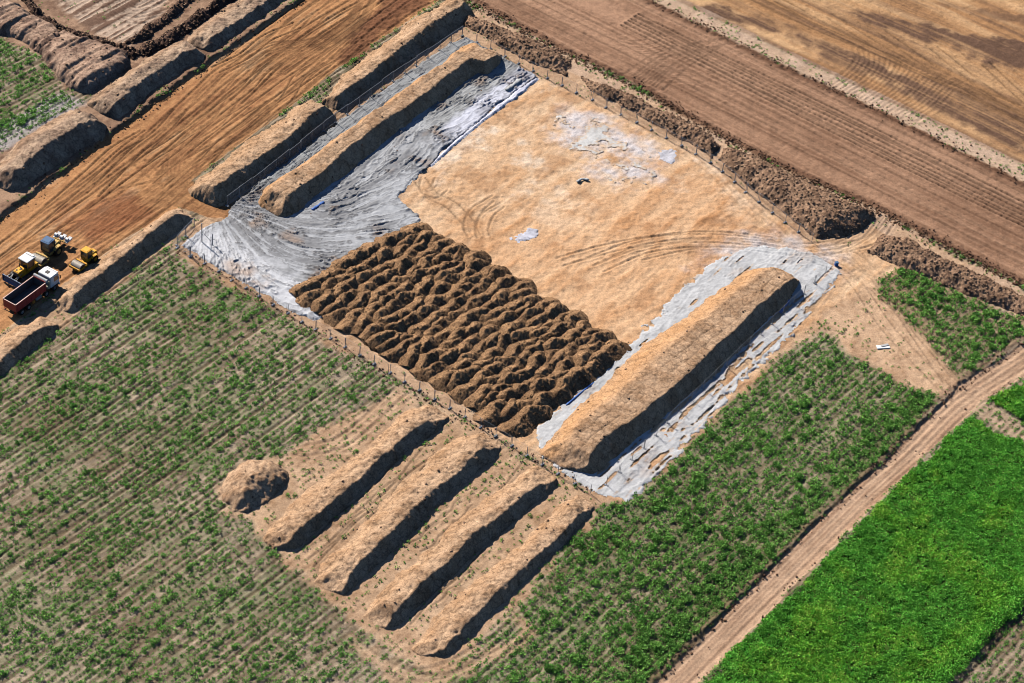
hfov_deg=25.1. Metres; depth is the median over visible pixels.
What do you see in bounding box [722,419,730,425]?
weed plant
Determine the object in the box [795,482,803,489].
weed plant
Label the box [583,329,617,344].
soil mound
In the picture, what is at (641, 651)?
weed plant
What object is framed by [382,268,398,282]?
soil mound
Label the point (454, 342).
soil mound
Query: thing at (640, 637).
weed plant
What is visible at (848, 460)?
weed plant
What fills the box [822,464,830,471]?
weed plant
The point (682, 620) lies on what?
weed plant
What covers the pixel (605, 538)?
weed plant
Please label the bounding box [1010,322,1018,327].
weed plant
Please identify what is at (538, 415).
soil mound
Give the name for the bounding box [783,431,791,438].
weed plant
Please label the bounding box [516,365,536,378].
soil mound
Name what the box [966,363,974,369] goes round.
weed plant
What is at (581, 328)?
soil mound
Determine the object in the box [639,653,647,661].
weed plant
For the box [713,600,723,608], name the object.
weed plant
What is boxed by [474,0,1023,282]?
ploughed field
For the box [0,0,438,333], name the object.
haul road
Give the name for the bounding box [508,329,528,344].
soil mound
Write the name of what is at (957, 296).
weed plant
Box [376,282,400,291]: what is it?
soil mound
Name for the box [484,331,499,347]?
soil mound
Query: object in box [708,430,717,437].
weed plant
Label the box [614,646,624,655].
weed plant
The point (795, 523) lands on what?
weed plant
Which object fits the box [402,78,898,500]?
sand floor
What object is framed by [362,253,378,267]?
soil mound
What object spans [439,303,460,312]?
soil mound
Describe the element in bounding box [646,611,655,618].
weed plant
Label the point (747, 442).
weed plant
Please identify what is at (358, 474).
earth berm
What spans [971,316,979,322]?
weed plant
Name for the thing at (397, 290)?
soil mound
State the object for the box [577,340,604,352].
soil mound
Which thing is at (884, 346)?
white slab
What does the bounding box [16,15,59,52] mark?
spoil bank
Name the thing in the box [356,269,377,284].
soil mound
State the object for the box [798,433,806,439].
weed plant
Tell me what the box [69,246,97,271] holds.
road roller
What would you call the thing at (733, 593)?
weed plant
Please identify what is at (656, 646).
weed plant
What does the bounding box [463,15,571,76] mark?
spoil bank
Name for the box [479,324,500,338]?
soil mound
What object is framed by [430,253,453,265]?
soil mound
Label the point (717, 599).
weed plant
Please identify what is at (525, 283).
soil mound
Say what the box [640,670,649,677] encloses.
weed plant
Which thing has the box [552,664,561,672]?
weed plant
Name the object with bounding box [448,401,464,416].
fence panel
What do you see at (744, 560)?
weed plant
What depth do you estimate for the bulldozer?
318.40 m
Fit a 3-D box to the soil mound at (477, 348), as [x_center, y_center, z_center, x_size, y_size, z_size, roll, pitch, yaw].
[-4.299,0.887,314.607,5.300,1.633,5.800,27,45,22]
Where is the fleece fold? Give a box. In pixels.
[430,78,538,166]
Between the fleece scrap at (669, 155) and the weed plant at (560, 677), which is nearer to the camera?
the weed plant at (560, 677)
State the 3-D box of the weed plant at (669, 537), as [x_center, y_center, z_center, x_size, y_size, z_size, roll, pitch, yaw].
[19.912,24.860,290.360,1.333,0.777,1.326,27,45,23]
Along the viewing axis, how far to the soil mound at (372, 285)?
321.69 m
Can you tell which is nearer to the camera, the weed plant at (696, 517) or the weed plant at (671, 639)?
the weed plant at (671, 639)
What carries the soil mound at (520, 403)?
on the sand floor
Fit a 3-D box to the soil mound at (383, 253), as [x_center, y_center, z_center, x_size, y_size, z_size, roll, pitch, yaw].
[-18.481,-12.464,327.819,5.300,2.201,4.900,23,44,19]
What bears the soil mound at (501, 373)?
on the sand floor
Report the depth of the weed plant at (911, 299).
330.06 m
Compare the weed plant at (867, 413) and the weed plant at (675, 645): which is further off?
the weed plant at (867, 413)
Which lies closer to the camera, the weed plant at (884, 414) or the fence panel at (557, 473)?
the fence panel at (557, 473)
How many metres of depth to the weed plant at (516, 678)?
271.12 m
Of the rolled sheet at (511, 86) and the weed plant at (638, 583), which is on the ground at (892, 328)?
the weed plant at (638, 583)
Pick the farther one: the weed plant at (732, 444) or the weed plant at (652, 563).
the weed plant at (732, 444)
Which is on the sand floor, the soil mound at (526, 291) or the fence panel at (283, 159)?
the soil mound at (526, 291)
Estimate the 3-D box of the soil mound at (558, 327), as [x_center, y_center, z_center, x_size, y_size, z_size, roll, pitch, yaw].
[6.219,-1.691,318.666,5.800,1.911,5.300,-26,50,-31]
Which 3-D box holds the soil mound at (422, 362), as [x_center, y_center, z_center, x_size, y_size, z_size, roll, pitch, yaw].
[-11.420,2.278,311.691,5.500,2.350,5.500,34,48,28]
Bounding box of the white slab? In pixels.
[876,343,889,348]
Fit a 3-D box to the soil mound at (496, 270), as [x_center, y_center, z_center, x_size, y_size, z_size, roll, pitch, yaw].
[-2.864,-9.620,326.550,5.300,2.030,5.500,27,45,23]
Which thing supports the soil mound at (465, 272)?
on the sand floor
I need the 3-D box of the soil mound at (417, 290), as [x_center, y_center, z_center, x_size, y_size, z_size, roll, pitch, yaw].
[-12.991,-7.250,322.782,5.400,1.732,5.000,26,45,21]
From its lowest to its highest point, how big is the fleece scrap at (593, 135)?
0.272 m
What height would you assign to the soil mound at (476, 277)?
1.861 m
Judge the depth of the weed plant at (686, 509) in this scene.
294.51 m
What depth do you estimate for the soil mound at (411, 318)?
317.02 m
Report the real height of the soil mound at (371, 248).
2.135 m
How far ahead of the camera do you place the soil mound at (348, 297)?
319.56 m
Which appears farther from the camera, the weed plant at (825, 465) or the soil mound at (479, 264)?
the soil mound at (479, 264)
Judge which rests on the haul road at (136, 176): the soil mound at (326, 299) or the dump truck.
the dump truck
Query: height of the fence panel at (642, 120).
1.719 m
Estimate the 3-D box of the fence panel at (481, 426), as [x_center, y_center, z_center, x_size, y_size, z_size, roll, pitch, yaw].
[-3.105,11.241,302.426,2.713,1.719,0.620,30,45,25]
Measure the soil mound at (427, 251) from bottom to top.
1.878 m
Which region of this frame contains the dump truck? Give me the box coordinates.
[3,266,60,315]
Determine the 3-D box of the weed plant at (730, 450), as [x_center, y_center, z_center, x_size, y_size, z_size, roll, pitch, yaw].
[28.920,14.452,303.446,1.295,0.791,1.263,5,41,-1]
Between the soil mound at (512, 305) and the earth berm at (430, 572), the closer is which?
the earth berm at (430, 572)
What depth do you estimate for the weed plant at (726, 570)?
287.10 m
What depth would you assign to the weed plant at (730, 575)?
286.53 m
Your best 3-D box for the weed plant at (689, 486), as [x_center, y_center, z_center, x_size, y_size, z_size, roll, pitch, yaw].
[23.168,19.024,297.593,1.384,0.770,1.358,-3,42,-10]
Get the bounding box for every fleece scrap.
[510,228,538,242]
[553,114,655,184]
[658,149,676,163]
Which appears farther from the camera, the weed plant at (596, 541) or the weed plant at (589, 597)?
the weed plant at (596, 541)
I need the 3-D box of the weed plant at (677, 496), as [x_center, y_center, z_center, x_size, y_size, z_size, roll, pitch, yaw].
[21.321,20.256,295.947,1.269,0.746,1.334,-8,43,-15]
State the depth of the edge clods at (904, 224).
349.71 m
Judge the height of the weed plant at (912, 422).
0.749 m
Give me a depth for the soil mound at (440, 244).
329.79 m
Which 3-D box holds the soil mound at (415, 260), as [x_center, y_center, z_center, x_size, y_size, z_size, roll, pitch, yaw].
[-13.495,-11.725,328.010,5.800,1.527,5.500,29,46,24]
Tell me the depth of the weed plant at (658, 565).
286.78 m
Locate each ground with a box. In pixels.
[0,0,1023,682]
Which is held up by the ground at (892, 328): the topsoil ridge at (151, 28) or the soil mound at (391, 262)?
the topsoil ridge at (151, 28)
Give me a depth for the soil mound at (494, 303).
321.00 m
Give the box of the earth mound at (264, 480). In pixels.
[220,460,288,512]
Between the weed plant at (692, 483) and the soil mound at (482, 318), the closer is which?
the weed plant at (692, 483)
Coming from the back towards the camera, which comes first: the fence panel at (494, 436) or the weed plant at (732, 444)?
the weed plant at (732, 444)
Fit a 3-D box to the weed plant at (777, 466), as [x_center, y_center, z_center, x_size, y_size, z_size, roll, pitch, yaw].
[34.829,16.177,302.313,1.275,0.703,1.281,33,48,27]
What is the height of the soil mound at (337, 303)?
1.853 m
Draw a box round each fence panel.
[175,226,185,245]
[185,217,194,237]
[225,188,239,206]
[237,179,251,197]
[251,170,264,187]
[263,159,276,178]
[277,149,289,168]
[286,304,301,320]
[288,141,301,159]
[298,131,311,150]
[312,122,323,141]
[322,113,335,131]
[334,104,347,123]
[343,338,359,354]
[346,97,359,115]
[358,88,371,106]
[358,346,374,362]
[369,80,382,97]
[372,355,388,371]
[380,73,392,89]
[388,364,404,379]
[392,64,404,81]
[402,373,419,387]
[404,58,416,73]
[414,49,427,66]
[417,381,434,397]
[428,41,440,58]
[438,33,451,50]
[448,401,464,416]
[449,26,462,42]
[463,408,480,425]
[479,418,496,433]
[493,427,511,440]
[510,437,527,453]
[525,449,542,463]
[540,456,558,470]
[556,466,574,482]
[573,476,591,492]
[604,466,619,486]
[635,114,651,128]
[721,165,735,180]
[797,223,813,239]
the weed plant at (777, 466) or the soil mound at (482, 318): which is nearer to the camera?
the weed plant at (777, 466)
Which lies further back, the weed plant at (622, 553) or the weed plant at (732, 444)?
the weed plant at (732, 444)
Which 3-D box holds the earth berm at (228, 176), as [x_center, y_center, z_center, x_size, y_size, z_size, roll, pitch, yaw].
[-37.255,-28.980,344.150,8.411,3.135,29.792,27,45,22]
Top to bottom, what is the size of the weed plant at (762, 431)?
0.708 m
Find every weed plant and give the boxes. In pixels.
[509,675,518,682]
[539,609,548,617]
[552,618,562,627]
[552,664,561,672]
[555,674,563,682]
[573,676,583,682]
[574,654,582,662]
[575,555,584,562]
[580,550,589,557]
[581,592,591,600]
[586,554,596,561]
[588,607,597,614]
[590,578,599,586]
[592,530,601,537]
[593,539,602,546]
[597,535,606,541]
[599,525,609,531]
[603,530,612,537]
[608,568,617,575]
[609,625,617,633]
[611,523,620,531]
[612,537,621,546]
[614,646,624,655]
[615,504,623,510]
[615,637,625,646]
[619,541,628,548]
[619,550,627,558]
[619,671,628,678]
[621,591,630,599]
[622,623,631,631]
[622,655,631,662]
[626,655,635,662]
[629,605,639,613]
[631,672,640,680]
[632,658,641,666]
[634,648,642,655]
[635,573,644,580]
[635,580,644,587]
[636,615,645,622]
[636,676,646,682]
[637,621,645,629]
[637,635,645,643]
[638,644,648,652]
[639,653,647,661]
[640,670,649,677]
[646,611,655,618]
[646,628,654,636]
[649,496,657,504]
[649,506,658,513]
[649,560,657,567]
[650,534,659,542]
[653,642,662,650]
[655,561,663,569]
[656,577,666,585]
[658,535,667,543]
[662,629,672,637]
[663,556,671,562]
[665,535,674,542]
[667,638,676,644]
[668,466,677,473]
[669,626,678,632]
[671,643,680,650]
[672,495,681,502]
[674,599,684,607]
[677,456,685,463]
[679,618,689,626]
[680,595,690,603]
[681,613,689,620]
[681,632,691,640]
[682,506,691,513]
[683,519,692,527]
[683,559,692,565]
[686,485,694,492]
[686,573,694,580]
[690,480,698,486]
[690,515,699,522]
[690,625,699,634]
[691,471,699,478]
[693,506,701,513]
[693,528,702,533]
[695,502,704,509]
[696,562,704,569]
[697,472,706,479]
[697,607,706,614]
[698,481,707,488]
[700,523,709,530]
[702,585,711,592]
[704,426,712,433]
[704,573,714,581]
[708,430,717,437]
[711,596,720,603]
[713,454,721,460]
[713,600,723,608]
[714,435,722,441]
[716,553,725,560]
[717,524,725,531]
[717,541,726,549]
[721,567,729,575]
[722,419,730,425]
[722,453,731,460]
[724,512,733,519]
[725,562,734,569]
[725,590,735,598]
[726,571,735,579]
[728,447,735,454]
[731,440,739,447]
[735,408,743,413]
[735,544,744,551]
[742,520,750,527]
[742,558,751,566]
[743,441,751,449]
[744,503,752,510]
[744,546,752,553]
[748,412,756,417]
[752,549,760,555]
[752,565,761,571]
[755,439,763,446]
[756,428,765,436]
[759,535,767,542]
[764,547,773,554]
[765,446,773,452]
[765,542,774,548]
[767,552,776,559]
[772,461,781,467]
[773,528,782,534]
[779,513,787,518]
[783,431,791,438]
[785,510,793,516]
[789,520,798,527]
[792,494,801,501]
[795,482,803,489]
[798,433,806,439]
[802,413,810,419]
[804,488,813,495]
[808,428,816,434]
[813,464,822,471]
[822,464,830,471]
[825,360,834,366]
[830,450,837,457]
[830,476,838,483]
[839,474,848,481]
[844,459,853,465]
[851,446,860,453]
[860,439,869,445]
[862,411,870,417]
[863,417,872,423]
[866,433,874,440]
[869,456,877,462]
[879,446,887,453]
[880,413,888,419]
[899,411,907,417]
[906,298,913,303]
[907,418,916,424]
[911,405,920,412]
[913,391,922,397]
[953,295,961,301]
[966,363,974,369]
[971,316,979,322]
[986,328,994,334]
[988,343,996,349]
[998,327,1005,333]
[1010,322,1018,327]
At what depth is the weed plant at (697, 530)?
291.84 m
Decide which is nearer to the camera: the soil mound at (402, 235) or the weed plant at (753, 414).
the weed plant at (753, 414)
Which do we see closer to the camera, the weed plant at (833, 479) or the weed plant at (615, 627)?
the weed plant at (615, 627)
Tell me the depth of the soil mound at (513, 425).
303.18 m
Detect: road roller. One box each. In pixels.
[32,231,72,267]
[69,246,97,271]
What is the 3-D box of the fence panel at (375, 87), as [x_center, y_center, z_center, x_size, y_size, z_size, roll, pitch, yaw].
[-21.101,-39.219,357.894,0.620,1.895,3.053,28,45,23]
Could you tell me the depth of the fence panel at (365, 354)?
311.44 m
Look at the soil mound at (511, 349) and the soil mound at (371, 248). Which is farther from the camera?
the soil mound at (371, 248)
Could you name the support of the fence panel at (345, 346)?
on the ground at (892, 328)
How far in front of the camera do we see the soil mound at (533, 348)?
314.52 m
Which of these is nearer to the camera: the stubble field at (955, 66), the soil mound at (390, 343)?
the soil mound at (390, 343)
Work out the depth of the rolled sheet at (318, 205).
335.78 m
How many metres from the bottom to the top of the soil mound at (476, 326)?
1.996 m
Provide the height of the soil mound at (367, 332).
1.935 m
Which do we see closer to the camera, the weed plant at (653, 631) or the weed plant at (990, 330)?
the weed plant at (653, 631)
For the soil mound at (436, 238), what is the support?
on the sand floor
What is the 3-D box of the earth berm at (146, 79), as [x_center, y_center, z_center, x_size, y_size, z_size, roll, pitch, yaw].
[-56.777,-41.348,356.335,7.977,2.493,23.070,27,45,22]
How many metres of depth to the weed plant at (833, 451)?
304.56 m
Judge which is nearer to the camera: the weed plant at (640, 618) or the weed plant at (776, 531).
the weed plant at (640, 618)
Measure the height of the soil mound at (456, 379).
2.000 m
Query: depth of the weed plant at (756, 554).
289.83 m
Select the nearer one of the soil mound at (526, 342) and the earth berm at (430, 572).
the earth berm at (430, 572)
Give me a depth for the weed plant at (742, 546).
290.23 m
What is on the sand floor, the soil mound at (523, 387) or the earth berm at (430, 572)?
the soil mound at (523, 387)
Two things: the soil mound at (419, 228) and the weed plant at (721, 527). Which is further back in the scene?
the soil mound at (419, 228)
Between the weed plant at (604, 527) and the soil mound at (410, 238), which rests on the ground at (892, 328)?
the weed plant at (604, 527)
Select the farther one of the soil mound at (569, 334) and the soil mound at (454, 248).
the soil mound at (454, 248)
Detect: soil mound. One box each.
[289,279,321,297]
[295,288,323,307]
[308,270,330,282]
[310,289,335,314]
[316,297,343,315]
[320,267,345,276]
[320,277,337,289]
[323,307,351,326]
[330,256,362,268]
[333,281,353,296]
[333,307,364,334]
[335,271,355,283]
[339,289,359,306]
[341,250,370,260]
[345,263,372,273]
[345,274,357,288]
[347,290,370,309]
[350,312,372,334]
[356,242,380,254]
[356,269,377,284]
[356,281,378,291]
[356,322,385,345]
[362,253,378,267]
[364,301,381,316]
[365,330,396,352]
[368,273,385,285]
[368,290,389,304]
[372,264,393,272]
[372,306,390,322]
[374,233,396,246]
[375,246,394,263]
[375,332,402,355]
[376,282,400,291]
[376,311,398,323]
[378,292,394,305]
[378,338,414,362]
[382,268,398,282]
[383,257,401,266]
[384,319,406,332]
[385,299,405,313]
[389,275,414,284]
[391,230,412,242]
[391,286,406,296]
[392,307,414,319]
[393,244,411,258]
[394,255,413,275]
[395,290,414,304]
[396,234,417,246]
[398,247,417,257]
[398,343,421,368]
[399,278,414,290]
[399,332,413,341]
[400,222,432,233]
[403,310,419,328]
[405,295,425,309]
[406,264,421,274]
[406,320,431,333]
[408,360,447,381]
[410,239,427,251]
[410,330,424,342]
[411,268,428,283]
[412,230,437,244]
[412,256,421,264]
[412,281,427,296]
[414,349,438,369]
[416,247,436,256]
[416,304,440,321]
[417,253,436,267]
[417,335,438,353]
[420,275,434,292]
[422,310,447,322]
[423,324,443,335]
[424,294,438,302]
[425,294,446,306]
[426,264,439,275]
[427,234,444,247]
[428,281,451,294]
[428,370,458,392]
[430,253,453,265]
[431,238,455,253]
[432,316,452,328]
[433,327,452,344]
[434,269,458,280]
[434,273,460,283]
[434,347,447,355]
[438,336,462,348]
[438,347,458,364]
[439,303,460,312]
[440,260,458,269]
[441,243,469,253]
[444,288,465,302]
[445,357,475,369]
[446,326,466,340]
[447,261,465,272]
[447,294,469,309]
[447,369,469,390]
[448,307,464,321]
[448,322,462,328]
[448,381,479,404]
[451,282,474,291]
[452,243,470,260]
[453,312,478,325]
[454,342,472,355]
[456,272,482,283]
[456,351,480,361]
[460,266,477,279]
[461,300,475,311]
[462,332,481,345]
[463,250,491,262]
[463,383,492,410]
[465,258,491,271]
[465,285,483,296]
[465,321,484,336]
[465,365,481,378]
[466,307,490,316]
[467,293,491,306]
[469,369,493,384]
[471,339,487,353]
[471,357,494,367]
[472,399,507,426]
[475,277,495,291]
[477,314,494,322]
[477,391,499,410]
[478,346,505,359]
[479,266,493,276]
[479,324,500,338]
[481,295,499,309]
[482,361,505,374]
[483,374,500,384]
[484,282,499,295]
[484,318,508,325]
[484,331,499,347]
[487,265,511,278]
[487,306,506,316]
[492,383,512,391]
[493,356,516,366]
[494,288,509,305]
[495,310,518,326]
[495,387,524,401]
[496,274,520,288]
[496,331,510,348]
[496,372,527,383]
[497,413,537,437]
[498,371,513,376]
[499,322,519,333]
[500,397,519,421]
[502,361,524,371]
[503,296,524,310]
[503,342,525,356]
[508,277,536,293]
[508,287,536,301]
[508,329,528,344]
[512,317,525,328]
[512,380,530,396]
[515,301,534,316]
[515,350,532,366]
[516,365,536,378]
[516,398,534,409]
[516,405,552,427]
[517,337,538,346]
[520,306,544,320]
[520,387,542,399]
[521,323,543,330]
[523,294,543,304]
[523,340,545,353]
[525,312,548,326]
[526,351,546,368]
[528,374,546,382]
[529,326,549,338]
[529,377,556,391]
[532,362,554,376]
[532,391,558,409]
[535,297,560,308]
[538,331,554,340]
[542,319,555,326]
[542,337,567,350]
[544,302,569,319]
[545,349,558,361]
[546,321,567,336]
[547,369,569,380]
[549,349,565,366]
[550,383,573,405]
[553,312,568,322]
[554,355,574,370]
[555,374,578,394]
[560,328,581,342]
[563,341,578,355]
[564,310,588,329]
[567,366,591,389]
[573,349,593,366]
[574,335,591,345]
[575,320,591,331]
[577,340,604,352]
[581,328,600,336]
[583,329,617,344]
[583,359,605,382]
[588,350,613,369]
[600,339,631,360]
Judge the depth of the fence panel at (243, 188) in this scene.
336.31 m
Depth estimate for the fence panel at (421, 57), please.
365.25 m
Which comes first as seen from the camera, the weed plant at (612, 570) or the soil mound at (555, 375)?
the weed plant at (612, 570)
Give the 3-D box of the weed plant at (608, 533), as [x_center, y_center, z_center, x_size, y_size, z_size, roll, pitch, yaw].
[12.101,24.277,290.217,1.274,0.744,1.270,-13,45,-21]
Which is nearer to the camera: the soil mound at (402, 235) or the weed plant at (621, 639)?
the weed plant at (621, 639)
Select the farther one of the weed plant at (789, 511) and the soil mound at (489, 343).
the soil mound at (489, 343)
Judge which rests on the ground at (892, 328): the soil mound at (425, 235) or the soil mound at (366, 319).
the soil mound at (366, 319)
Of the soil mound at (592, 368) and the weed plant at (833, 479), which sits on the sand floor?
the soil mound at (592, 368)
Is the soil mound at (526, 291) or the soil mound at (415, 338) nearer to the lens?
the soil mound at (415, 338)
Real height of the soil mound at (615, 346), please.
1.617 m
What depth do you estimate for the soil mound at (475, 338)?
314.87 m
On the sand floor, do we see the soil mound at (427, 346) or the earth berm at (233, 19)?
the soil mound at (427, 346)
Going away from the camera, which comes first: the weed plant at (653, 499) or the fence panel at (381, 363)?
the weed plant at (653, 499)
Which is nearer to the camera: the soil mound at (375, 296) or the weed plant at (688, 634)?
the weed plant at (688, 634)
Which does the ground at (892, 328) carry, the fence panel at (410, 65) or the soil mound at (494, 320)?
the fence panel at (410, 65)
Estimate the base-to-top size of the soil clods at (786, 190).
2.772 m
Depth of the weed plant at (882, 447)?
305.90 m
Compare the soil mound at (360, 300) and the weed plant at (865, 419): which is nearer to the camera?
the weed plant at (865, 419)
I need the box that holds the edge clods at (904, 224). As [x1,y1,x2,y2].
[2,0,1023,679]
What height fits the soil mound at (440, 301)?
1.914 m
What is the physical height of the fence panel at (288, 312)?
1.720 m
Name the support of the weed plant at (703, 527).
on the ground at (892, 328)
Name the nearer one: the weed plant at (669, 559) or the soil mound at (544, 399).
the weed plant at (669, 559)
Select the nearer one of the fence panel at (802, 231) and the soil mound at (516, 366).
the soil mound at (516, 366)
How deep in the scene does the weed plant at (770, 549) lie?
290.16 m
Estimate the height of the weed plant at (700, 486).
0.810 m
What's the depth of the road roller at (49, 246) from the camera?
322.22 m
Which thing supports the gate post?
on the ground at (892, 328)
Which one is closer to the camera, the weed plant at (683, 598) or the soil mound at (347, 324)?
the weed plant at (683, 598)
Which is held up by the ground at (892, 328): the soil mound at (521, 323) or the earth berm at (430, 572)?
the earth berm at (430, 572)
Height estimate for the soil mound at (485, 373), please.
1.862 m
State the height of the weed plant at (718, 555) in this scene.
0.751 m
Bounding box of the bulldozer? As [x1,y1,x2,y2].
[2,252,41,287]
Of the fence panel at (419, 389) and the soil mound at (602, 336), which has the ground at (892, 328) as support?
the fence panel at (419, 389)
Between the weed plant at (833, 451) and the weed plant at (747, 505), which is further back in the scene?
the weed plant at (833, 451)
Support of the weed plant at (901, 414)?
on the ground at (892, 328)
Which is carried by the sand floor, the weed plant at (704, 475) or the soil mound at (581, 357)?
the soil mound at (581, 357)
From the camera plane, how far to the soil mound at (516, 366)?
311.31 m
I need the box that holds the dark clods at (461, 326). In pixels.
[295,222,632,434]
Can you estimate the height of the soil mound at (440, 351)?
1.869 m
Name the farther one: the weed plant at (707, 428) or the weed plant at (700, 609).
the weed plant at (707, 428)
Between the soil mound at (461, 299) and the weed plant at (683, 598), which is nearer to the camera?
the weed plant at (683, 598)
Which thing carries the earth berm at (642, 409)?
on the geotextile sheet at (711, 280)
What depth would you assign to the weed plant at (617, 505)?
293.96 m
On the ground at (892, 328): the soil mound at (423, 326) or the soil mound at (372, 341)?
the soil mound at (372, 341)
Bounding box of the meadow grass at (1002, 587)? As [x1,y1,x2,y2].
[703,380,1023,682]
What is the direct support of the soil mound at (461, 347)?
on the sand floor
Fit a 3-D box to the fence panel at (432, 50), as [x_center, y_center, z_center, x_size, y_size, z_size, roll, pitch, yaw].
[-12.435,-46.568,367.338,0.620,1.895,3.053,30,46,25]
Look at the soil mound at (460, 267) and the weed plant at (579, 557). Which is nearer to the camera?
the weed plant at (579, 557)
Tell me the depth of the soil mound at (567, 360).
312.63 m
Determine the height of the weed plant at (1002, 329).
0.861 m
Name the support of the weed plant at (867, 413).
on the ground at (892, 328)
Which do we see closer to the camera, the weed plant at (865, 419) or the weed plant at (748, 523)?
the weed plant at (748, 523)
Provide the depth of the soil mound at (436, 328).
315.67 m
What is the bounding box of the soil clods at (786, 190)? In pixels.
[0,0,1023,646]
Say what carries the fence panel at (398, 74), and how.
on the ground at (892, 328)
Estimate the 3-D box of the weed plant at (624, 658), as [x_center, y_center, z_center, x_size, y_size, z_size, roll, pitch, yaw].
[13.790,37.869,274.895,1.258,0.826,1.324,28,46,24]
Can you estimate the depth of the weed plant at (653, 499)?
295.27 m
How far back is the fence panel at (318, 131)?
348.28 m
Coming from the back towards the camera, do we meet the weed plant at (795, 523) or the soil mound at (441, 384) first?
the soil mound at (441, 384)
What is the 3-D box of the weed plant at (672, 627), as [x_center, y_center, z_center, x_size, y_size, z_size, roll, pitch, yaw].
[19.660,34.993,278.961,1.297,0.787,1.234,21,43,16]
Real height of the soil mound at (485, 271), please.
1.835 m
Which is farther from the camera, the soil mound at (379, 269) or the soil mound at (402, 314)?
the soil mound at (379, 269)
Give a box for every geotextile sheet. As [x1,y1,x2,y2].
[181,37,537,320]
[536,245,840,501]
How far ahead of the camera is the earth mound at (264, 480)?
290.60 m
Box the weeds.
[0,0,1023,682]
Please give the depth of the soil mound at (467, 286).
322.94 m
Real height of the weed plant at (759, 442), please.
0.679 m
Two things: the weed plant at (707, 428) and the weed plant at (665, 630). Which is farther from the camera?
the weed plant at (707, 428)
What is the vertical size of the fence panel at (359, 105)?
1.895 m
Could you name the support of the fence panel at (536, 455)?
on the ground at (892, 328)
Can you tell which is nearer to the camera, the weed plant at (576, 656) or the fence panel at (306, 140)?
the weed plant at (576, 656)
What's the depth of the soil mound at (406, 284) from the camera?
322.39 m
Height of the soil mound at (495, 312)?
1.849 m
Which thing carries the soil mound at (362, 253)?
on the geotextile sheet at (265, 250)
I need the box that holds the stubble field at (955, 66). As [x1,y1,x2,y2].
[677,0,1023,164]
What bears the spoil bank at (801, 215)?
on the ground at (892, 328)
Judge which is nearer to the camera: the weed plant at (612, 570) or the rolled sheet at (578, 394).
the weed plant at (612, 570)
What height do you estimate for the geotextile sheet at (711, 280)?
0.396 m
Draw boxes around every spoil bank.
[0,0,36,39]
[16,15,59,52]
[39,30,129,93]
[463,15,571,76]
[582,77,720,158]
[718,147,875,238]
[867,234,1023,315]
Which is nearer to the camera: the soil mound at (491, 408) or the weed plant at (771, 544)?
the weed plant at (771, 544)
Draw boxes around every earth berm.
[0,109,106,191]
[0,317,58,375]
[56,208,192,312]
[87,40,204,117]
[187,0,282,50]
[188,100,333,206]
[258,43,500,216]
[263,405,448,549]
[314,433,500,594]
[321,0,473,110]
[362,466,556,629]
[411,495,593,655]
[539,267,798,473]
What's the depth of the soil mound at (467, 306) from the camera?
320.31 m
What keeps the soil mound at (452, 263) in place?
on the sand floor
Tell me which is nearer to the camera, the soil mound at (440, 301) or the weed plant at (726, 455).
the weed plant at (726, 455)
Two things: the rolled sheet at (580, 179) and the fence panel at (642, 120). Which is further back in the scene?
the fence panel at (642, 120)
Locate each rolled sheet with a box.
[311,201,324,209]
[505,78,521,90]
[566,382,593,404]
[576,178,588,182]
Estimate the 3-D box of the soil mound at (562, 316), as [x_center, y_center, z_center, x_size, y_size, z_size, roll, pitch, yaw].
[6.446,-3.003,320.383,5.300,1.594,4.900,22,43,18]
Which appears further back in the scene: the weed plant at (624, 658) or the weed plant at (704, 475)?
the weed plant at (704, 475)
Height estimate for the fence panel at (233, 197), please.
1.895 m
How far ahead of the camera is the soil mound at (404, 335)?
314.07 m
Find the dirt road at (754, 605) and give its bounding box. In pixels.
[654,343,1023,682]
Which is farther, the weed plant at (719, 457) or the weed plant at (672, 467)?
the weed plant at (719, 457)
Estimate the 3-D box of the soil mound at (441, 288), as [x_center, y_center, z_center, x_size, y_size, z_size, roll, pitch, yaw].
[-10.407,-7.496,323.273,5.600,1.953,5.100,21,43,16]
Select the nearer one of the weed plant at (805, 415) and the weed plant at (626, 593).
the weed plant at (626, 593)
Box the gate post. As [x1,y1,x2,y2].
[184,246,191,257]
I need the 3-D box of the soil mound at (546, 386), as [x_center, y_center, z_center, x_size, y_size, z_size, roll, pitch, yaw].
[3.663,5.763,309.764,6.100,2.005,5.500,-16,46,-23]
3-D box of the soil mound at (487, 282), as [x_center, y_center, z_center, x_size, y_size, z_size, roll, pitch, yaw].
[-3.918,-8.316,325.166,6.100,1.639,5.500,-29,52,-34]
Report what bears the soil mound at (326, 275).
on the geotextile sheet at (265, 250)
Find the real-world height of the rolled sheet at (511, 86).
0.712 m
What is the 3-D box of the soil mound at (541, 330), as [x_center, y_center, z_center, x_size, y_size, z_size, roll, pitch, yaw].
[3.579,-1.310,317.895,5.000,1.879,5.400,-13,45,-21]
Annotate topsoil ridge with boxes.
[23,0,135,59]
[125,0,194,43]
[136,0,235,56]
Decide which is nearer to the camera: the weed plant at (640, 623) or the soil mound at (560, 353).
the weed plant at (640, 623)
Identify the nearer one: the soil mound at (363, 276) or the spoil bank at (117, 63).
the soil mound at (363, 276)

